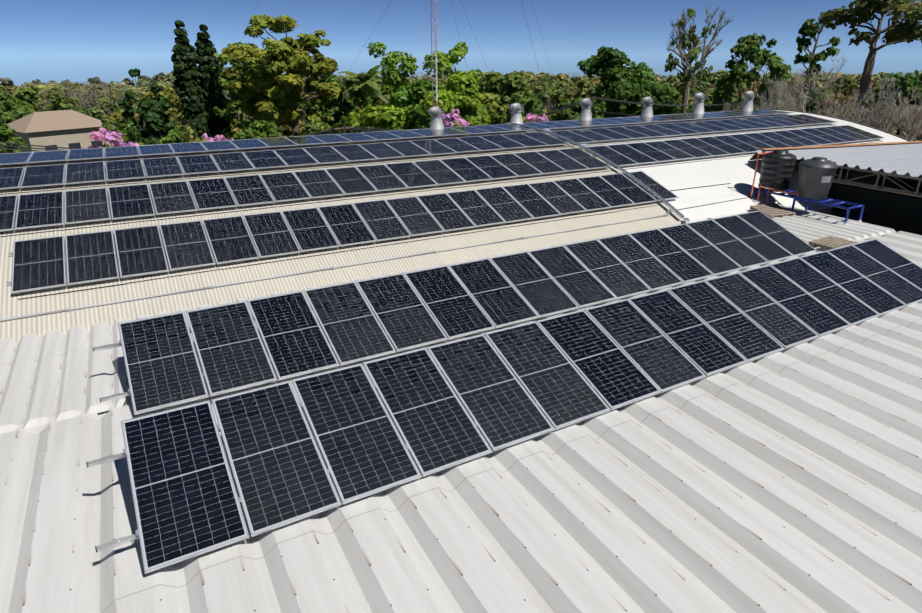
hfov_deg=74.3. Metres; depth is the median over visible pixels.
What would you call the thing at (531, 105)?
broadleaf tree
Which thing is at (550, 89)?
broadleaf tree
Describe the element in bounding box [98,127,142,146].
lapacho tree
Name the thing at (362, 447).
pv front
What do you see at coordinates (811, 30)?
pine tree
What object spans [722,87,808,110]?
bare tree
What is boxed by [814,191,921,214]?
building walls
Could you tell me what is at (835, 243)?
pallet flat
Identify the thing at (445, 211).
solar panel
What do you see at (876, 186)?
roof girder
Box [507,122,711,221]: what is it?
cable tray
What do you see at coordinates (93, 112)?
distant tree
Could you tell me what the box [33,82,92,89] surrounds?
tree belt
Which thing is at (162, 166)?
solar panel
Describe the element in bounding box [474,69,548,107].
broadleaf tree
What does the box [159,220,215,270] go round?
solar panel
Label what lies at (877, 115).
bush
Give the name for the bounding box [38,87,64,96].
tree belt
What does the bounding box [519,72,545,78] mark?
tree belt
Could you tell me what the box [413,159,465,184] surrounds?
solar panel
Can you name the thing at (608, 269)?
pv panel back
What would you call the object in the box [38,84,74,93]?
tree belt
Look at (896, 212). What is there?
wall
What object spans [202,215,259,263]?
solar panel
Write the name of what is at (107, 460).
pv mounting
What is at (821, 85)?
tree belt
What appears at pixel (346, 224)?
solar panel
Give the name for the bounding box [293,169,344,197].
solar panel
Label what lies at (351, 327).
pv panel back
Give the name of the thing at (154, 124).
broadleaf tree
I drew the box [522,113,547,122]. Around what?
lapacho tree
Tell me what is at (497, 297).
pv panel back
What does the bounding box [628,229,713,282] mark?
pv panel back
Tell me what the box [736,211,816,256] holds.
pv panel back
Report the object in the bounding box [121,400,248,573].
pv front
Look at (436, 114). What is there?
turbine vent
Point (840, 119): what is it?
roof fascia
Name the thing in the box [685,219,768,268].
solar panel
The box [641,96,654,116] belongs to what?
turbine vent
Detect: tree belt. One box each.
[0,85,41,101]
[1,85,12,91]
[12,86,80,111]
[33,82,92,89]
[34,100,42,111]
[35,95,80,108]
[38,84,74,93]
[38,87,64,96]
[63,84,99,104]
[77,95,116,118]
[92,83,147,90]
[95,87,117,91]
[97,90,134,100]
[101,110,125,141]
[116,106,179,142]
[124,90,146,98]
[133,84,176,113]
[136,71,175,86]
[138,80,172,92]
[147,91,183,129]
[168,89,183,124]
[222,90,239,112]
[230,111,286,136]
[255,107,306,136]
[287,110,325,135]
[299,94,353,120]
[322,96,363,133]
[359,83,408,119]
[406,77,415,84]
[433,71,466,79]
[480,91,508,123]
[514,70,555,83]
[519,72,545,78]
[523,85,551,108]
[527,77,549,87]
[540,73,571,82]
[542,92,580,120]
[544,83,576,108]
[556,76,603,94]
[570,75,594,88]
[576,75,599,85]
[577,78,599,93]
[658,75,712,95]
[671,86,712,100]
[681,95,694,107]
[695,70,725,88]
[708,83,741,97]
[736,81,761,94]
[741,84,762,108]
[755,76,802,89]
[786,70,820,78]
[791,82,843,88]
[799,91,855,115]
[816,72,843,81]
[816,75,830,85]
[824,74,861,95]
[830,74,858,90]
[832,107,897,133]
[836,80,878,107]
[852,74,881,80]
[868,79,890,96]
[872,71,905,81]
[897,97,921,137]
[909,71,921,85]
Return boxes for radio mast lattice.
[431,1,437,106]
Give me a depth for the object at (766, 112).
35.61 m
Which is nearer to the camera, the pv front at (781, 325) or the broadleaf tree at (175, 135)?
the pv front at (781, 325)
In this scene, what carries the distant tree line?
on the ground
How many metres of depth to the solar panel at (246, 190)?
18.40 m
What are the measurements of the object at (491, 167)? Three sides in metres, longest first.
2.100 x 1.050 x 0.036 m
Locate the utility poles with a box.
[0,83,839,143]
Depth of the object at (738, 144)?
28.00 m
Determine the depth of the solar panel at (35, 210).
16.04 m
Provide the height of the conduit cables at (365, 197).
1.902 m
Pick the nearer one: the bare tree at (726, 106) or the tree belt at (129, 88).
the bare tree at (726, 106)
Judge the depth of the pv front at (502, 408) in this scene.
9.71 m
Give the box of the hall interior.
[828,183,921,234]
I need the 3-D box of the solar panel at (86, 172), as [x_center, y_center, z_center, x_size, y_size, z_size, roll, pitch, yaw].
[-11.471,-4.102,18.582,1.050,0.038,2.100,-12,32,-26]
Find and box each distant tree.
[15,87,48,111]
[76,106,104,119]
[103,98,136,115]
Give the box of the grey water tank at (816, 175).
[796,157,837,199]
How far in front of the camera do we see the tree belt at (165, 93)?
150.22 m
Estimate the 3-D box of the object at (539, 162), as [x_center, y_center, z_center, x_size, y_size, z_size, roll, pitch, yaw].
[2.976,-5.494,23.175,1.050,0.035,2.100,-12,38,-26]
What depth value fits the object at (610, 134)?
27.60 m
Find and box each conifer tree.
[171,20,210,140]
[195,24,235,137]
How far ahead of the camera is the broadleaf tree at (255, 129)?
43.41 m
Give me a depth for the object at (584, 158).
24.05 m
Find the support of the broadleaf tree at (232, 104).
on the ground
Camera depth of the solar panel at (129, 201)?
16.98 m
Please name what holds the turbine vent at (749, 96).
on the roof arch
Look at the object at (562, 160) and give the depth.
23.57 m
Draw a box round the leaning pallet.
[750,203,795,218]
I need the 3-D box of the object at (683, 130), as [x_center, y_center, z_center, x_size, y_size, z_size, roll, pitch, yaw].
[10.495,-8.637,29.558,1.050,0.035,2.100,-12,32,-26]
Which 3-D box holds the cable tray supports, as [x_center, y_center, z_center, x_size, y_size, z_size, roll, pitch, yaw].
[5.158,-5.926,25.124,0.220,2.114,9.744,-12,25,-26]
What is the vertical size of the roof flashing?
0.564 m
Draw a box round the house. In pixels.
[7,110,113,151]
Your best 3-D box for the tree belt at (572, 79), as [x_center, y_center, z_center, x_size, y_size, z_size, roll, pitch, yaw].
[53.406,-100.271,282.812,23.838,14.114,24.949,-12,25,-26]
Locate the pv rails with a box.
[6,113,787,285]
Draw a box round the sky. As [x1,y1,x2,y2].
[0,0,921,85]
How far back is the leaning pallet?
22.43 m
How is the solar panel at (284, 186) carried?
on the pv rails
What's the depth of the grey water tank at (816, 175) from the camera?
21.68 m
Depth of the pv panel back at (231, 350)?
11.09 m
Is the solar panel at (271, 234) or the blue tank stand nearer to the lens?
the solar panel at (271, 234)
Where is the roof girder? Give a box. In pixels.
[810,165,921,199]
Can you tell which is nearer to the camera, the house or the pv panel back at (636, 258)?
the pv panel back at (636, 258)
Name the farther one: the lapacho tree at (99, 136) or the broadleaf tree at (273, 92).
the broadleaf tree at (273, 92)
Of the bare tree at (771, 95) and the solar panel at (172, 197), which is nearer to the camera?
the solar panel at (172, 197)
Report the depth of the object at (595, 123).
30.20 m
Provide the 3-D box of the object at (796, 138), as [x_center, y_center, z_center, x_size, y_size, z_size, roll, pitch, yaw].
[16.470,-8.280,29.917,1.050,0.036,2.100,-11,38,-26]
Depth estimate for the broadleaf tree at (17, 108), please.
60.45 m
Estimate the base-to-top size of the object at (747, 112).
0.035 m
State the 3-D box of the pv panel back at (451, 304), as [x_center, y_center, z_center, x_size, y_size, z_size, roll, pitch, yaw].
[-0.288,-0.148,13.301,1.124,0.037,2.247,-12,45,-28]
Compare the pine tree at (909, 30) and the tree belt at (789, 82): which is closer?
the pine tree at (909, 30)
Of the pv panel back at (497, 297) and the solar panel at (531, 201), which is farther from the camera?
the solar panel at (531, 201)
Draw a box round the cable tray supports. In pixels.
[520,126,672,212]
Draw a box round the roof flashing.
[749,141,921,159]
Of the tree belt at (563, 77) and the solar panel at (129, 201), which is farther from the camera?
the tree belt at (563, 77)
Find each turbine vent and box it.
[428,106,443,129]
[509,103,523,125]
[579,98,593,120]
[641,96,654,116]
[692,93,706,113]
[741,91,756,110]
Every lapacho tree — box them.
[86,130,112,148]
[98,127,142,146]
[182,123,233,142]
[441,108,470,127]
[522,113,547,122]
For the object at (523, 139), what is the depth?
25.56 m
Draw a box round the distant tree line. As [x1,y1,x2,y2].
[0,74,665,86]
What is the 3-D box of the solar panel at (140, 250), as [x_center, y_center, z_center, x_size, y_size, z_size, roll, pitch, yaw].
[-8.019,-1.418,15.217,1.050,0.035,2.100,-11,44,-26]
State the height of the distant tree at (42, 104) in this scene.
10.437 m
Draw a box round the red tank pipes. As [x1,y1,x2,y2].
[750,151,798,203]
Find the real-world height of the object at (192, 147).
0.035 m
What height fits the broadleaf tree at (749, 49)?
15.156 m
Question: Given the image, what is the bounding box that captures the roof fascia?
[728,109,910,140]
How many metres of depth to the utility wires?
39.67 m
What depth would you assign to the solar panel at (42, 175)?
18.02 m
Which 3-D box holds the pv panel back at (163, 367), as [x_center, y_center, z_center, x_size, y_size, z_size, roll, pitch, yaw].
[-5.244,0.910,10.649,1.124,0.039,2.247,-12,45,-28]
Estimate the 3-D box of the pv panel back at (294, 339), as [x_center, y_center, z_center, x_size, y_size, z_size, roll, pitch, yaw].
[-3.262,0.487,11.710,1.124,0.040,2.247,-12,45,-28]
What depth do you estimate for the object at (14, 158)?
19.73 m
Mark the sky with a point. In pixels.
(75, 41)
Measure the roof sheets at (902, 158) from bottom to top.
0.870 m
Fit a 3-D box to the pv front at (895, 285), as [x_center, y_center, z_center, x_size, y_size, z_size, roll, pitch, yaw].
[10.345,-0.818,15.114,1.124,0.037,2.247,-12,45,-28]
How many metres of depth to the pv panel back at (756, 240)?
18.01 m
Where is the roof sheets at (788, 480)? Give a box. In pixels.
[0,206,921,612]
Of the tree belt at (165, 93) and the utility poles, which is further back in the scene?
the tree belt at (165, 93)
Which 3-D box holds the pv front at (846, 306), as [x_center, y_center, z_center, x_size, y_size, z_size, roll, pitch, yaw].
[8.362,-0.395,14.053,1.124,0.038,2.247,-12,45,-28]
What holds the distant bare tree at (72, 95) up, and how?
on the ground
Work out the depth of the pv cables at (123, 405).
10.25 m
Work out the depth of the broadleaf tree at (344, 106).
78.36 m
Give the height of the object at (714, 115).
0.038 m
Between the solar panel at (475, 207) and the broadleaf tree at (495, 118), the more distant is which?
the broadleaf tree at (495, 118)
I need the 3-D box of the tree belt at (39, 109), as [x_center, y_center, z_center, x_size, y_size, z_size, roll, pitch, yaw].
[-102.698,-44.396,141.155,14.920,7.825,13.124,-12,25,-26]
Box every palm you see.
[339,65,393,131]
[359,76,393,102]
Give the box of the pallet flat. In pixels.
[809,236,857,249]
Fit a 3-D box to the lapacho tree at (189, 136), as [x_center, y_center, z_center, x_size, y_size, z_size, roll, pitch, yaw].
[-12.734,-5.024,31.711,4.347,8.754,3.569,-12,25,-26]
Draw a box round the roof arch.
[0,110,921,341]
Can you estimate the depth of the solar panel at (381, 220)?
17.98 m
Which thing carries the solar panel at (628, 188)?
on the pv rails
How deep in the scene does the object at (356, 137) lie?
24.77 m
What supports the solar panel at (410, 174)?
on the pv rails
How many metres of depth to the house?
50.38 m
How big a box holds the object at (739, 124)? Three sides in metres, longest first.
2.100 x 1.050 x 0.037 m
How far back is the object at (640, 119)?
31.62 m
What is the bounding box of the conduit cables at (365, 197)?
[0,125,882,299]
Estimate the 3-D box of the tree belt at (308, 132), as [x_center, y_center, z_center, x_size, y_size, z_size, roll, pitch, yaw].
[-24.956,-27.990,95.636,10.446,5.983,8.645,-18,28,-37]
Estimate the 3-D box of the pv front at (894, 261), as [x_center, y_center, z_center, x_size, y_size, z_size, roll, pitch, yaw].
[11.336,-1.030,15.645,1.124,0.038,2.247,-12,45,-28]
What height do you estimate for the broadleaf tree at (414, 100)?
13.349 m
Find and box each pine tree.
[794,10,840,77]
[818,0,921,115]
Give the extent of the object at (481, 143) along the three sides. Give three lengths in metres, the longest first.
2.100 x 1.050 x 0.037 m
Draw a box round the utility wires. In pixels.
[0,85,836,151]
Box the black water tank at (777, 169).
[758,149,796,191]
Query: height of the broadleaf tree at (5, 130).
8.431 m
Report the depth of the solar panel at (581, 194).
21.28 m
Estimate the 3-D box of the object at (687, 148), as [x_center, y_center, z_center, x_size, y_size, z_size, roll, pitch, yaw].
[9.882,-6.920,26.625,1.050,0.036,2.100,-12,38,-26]
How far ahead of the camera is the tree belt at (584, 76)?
436.00 m
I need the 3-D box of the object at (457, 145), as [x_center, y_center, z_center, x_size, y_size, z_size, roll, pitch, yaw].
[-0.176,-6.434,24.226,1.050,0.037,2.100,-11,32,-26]
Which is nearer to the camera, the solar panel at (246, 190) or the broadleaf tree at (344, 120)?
the solar panel at (246, 190)
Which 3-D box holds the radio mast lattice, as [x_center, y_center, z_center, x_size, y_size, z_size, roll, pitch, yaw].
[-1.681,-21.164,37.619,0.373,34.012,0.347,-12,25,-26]
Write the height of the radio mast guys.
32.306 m
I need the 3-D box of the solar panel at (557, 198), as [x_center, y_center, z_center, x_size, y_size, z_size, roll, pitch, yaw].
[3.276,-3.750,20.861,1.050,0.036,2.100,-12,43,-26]
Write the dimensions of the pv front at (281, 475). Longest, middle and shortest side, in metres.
2.247 x 1.124 x 0.037 m
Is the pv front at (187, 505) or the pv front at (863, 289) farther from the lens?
the pv front at (863, 289)
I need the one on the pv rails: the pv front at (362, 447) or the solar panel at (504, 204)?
the solar panel at (504, 204)
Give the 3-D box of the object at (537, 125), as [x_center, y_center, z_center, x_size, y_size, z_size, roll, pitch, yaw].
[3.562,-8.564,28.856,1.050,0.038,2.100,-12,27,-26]
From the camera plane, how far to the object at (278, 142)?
23.37 m
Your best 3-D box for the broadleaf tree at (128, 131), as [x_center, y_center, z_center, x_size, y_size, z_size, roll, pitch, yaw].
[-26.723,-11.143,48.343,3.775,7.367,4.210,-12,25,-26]
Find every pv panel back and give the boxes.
[118,311,208,414]
[185,300,276,396]
[247,290,339,379]
[304,281,395,365]
[355,273,447,351]
[403,265,494,339]
[448,258,538,327]
[489,251,578,317]
[527,245,616,307]
[563,239,650,298]
[597,233,683,290]
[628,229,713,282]
[658,224,741,275]
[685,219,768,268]
[712,215,793,262]
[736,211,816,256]
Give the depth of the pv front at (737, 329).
12.38 m
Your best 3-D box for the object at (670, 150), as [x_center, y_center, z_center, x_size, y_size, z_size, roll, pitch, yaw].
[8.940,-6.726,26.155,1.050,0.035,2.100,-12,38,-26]
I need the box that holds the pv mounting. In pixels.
[87,218,913,551]
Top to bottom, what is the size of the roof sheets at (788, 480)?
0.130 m
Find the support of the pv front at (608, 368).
attached to the pv mounting
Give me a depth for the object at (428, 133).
26.28 m
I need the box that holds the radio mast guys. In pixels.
[196,0,564,137]
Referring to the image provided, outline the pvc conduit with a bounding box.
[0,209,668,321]
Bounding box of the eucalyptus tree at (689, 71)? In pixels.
[664,6,732,113]
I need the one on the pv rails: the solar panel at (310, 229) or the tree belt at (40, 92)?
the solar panel at (310, 229)
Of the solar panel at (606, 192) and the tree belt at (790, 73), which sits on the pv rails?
the solar panel at (606, 192)
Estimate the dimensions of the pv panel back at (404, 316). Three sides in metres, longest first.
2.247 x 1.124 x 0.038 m
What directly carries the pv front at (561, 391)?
attached to the pv mounting
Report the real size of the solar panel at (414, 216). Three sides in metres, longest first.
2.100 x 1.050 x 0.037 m
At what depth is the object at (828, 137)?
30.80 m
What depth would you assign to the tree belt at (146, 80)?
464.57 m
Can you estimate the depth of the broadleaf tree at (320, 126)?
47.23 m
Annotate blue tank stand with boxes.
[753,188,864,222]
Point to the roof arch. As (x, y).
(737, 172)
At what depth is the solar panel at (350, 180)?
19.81 m
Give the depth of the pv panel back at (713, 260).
16.95 m
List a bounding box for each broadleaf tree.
[0,93,35,123]
[0,122,26,153]
[101,118,145,146]
[116,68,179,144]
[159,126,186,143]
[211,52,274,139]
[217,14,341,136]
[231,120,281,139]
[299,117,331,135]
[304,73,366,134]
[338,112,381,133]
[347,42,490,131]
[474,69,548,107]
[485,104,507,124]
[496,92,548,123]
[523,76,583,114]
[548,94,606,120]
[576,45,668,117]
[633,83,694,116]
[693,89,744,111]
[707,33,791,111]
[782,69,834,113]
[865,69,921,135]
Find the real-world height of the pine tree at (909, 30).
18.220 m
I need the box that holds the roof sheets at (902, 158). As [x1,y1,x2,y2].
[756,142,921,176]
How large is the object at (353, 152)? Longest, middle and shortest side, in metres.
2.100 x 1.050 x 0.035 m
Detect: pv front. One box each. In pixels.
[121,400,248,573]
[211,380,341,536]
[292,363,421,503]
[363,347,491,476]
[427,334,554,451]
[484,321,610,429]
[537,309,660,409]
[584,299,705,392]
[628,289,747,376]
[667,280,784,362]
[704,272,818,348]
[738,265,850,336]
[770,257,879,325]
[799,251,906,315]
[827,245,921,305]
[852,239,921,289]
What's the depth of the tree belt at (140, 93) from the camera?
199.82 m
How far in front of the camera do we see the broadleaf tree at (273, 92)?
51.77 m
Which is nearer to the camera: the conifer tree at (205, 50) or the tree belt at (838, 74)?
the conifer tree at (205, 50)
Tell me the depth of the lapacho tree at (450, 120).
36.24 m
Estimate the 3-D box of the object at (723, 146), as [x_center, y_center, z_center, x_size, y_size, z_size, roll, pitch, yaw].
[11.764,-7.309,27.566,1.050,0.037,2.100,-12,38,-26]
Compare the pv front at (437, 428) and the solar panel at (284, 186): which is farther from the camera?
the solar panel at (284, 186)
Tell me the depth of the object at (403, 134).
25.72 m
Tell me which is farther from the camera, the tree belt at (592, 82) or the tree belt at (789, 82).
the tree belt at (789, 82)
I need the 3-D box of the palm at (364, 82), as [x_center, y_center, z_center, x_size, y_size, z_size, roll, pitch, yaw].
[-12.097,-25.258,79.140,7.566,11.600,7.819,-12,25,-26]
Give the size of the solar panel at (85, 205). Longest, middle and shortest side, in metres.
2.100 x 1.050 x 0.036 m
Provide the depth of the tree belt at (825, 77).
380.85 m
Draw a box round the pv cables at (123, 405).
[123,377,135,542]
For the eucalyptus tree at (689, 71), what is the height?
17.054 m
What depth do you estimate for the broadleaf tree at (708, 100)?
78.69 m
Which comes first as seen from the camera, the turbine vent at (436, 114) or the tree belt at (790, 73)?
the turbine vent at (436, 114)
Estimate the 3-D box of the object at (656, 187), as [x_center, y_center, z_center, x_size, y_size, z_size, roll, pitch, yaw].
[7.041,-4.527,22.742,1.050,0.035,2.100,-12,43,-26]
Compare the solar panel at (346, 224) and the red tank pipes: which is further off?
the red tank pipes
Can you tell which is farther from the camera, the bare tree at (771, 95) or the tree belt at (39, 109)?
the tree belt at (39, 109)
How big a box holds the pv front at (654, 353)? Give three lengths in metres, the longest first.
2.247 x 1.124 x 0.040 m
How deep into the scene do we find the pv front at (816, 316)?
13.45 m
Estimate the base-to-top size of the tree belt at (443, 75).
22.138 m
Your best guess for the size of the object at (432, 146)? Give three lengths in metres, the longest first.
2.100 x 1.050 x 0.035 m
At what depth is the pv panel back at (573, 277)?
14.82 m
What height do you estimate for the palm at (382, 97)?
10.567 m
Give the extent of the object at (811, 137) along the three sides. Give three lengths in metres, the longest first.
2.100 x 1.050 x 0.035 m
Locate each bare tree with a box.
[42,83,102,109]
[70,81,124,114]
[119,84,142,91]
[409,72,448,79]
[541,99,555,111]
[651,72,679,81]
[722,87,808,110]
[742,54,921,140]
[756,76,798,109]
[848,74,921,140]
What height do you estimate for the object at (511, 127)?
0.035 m
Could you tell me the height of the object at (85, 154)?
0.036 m
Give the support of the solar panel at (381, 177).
on the pv rails
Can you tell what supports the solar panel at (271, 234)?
on the pv rails
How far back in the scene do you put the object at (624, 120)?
31.14 m

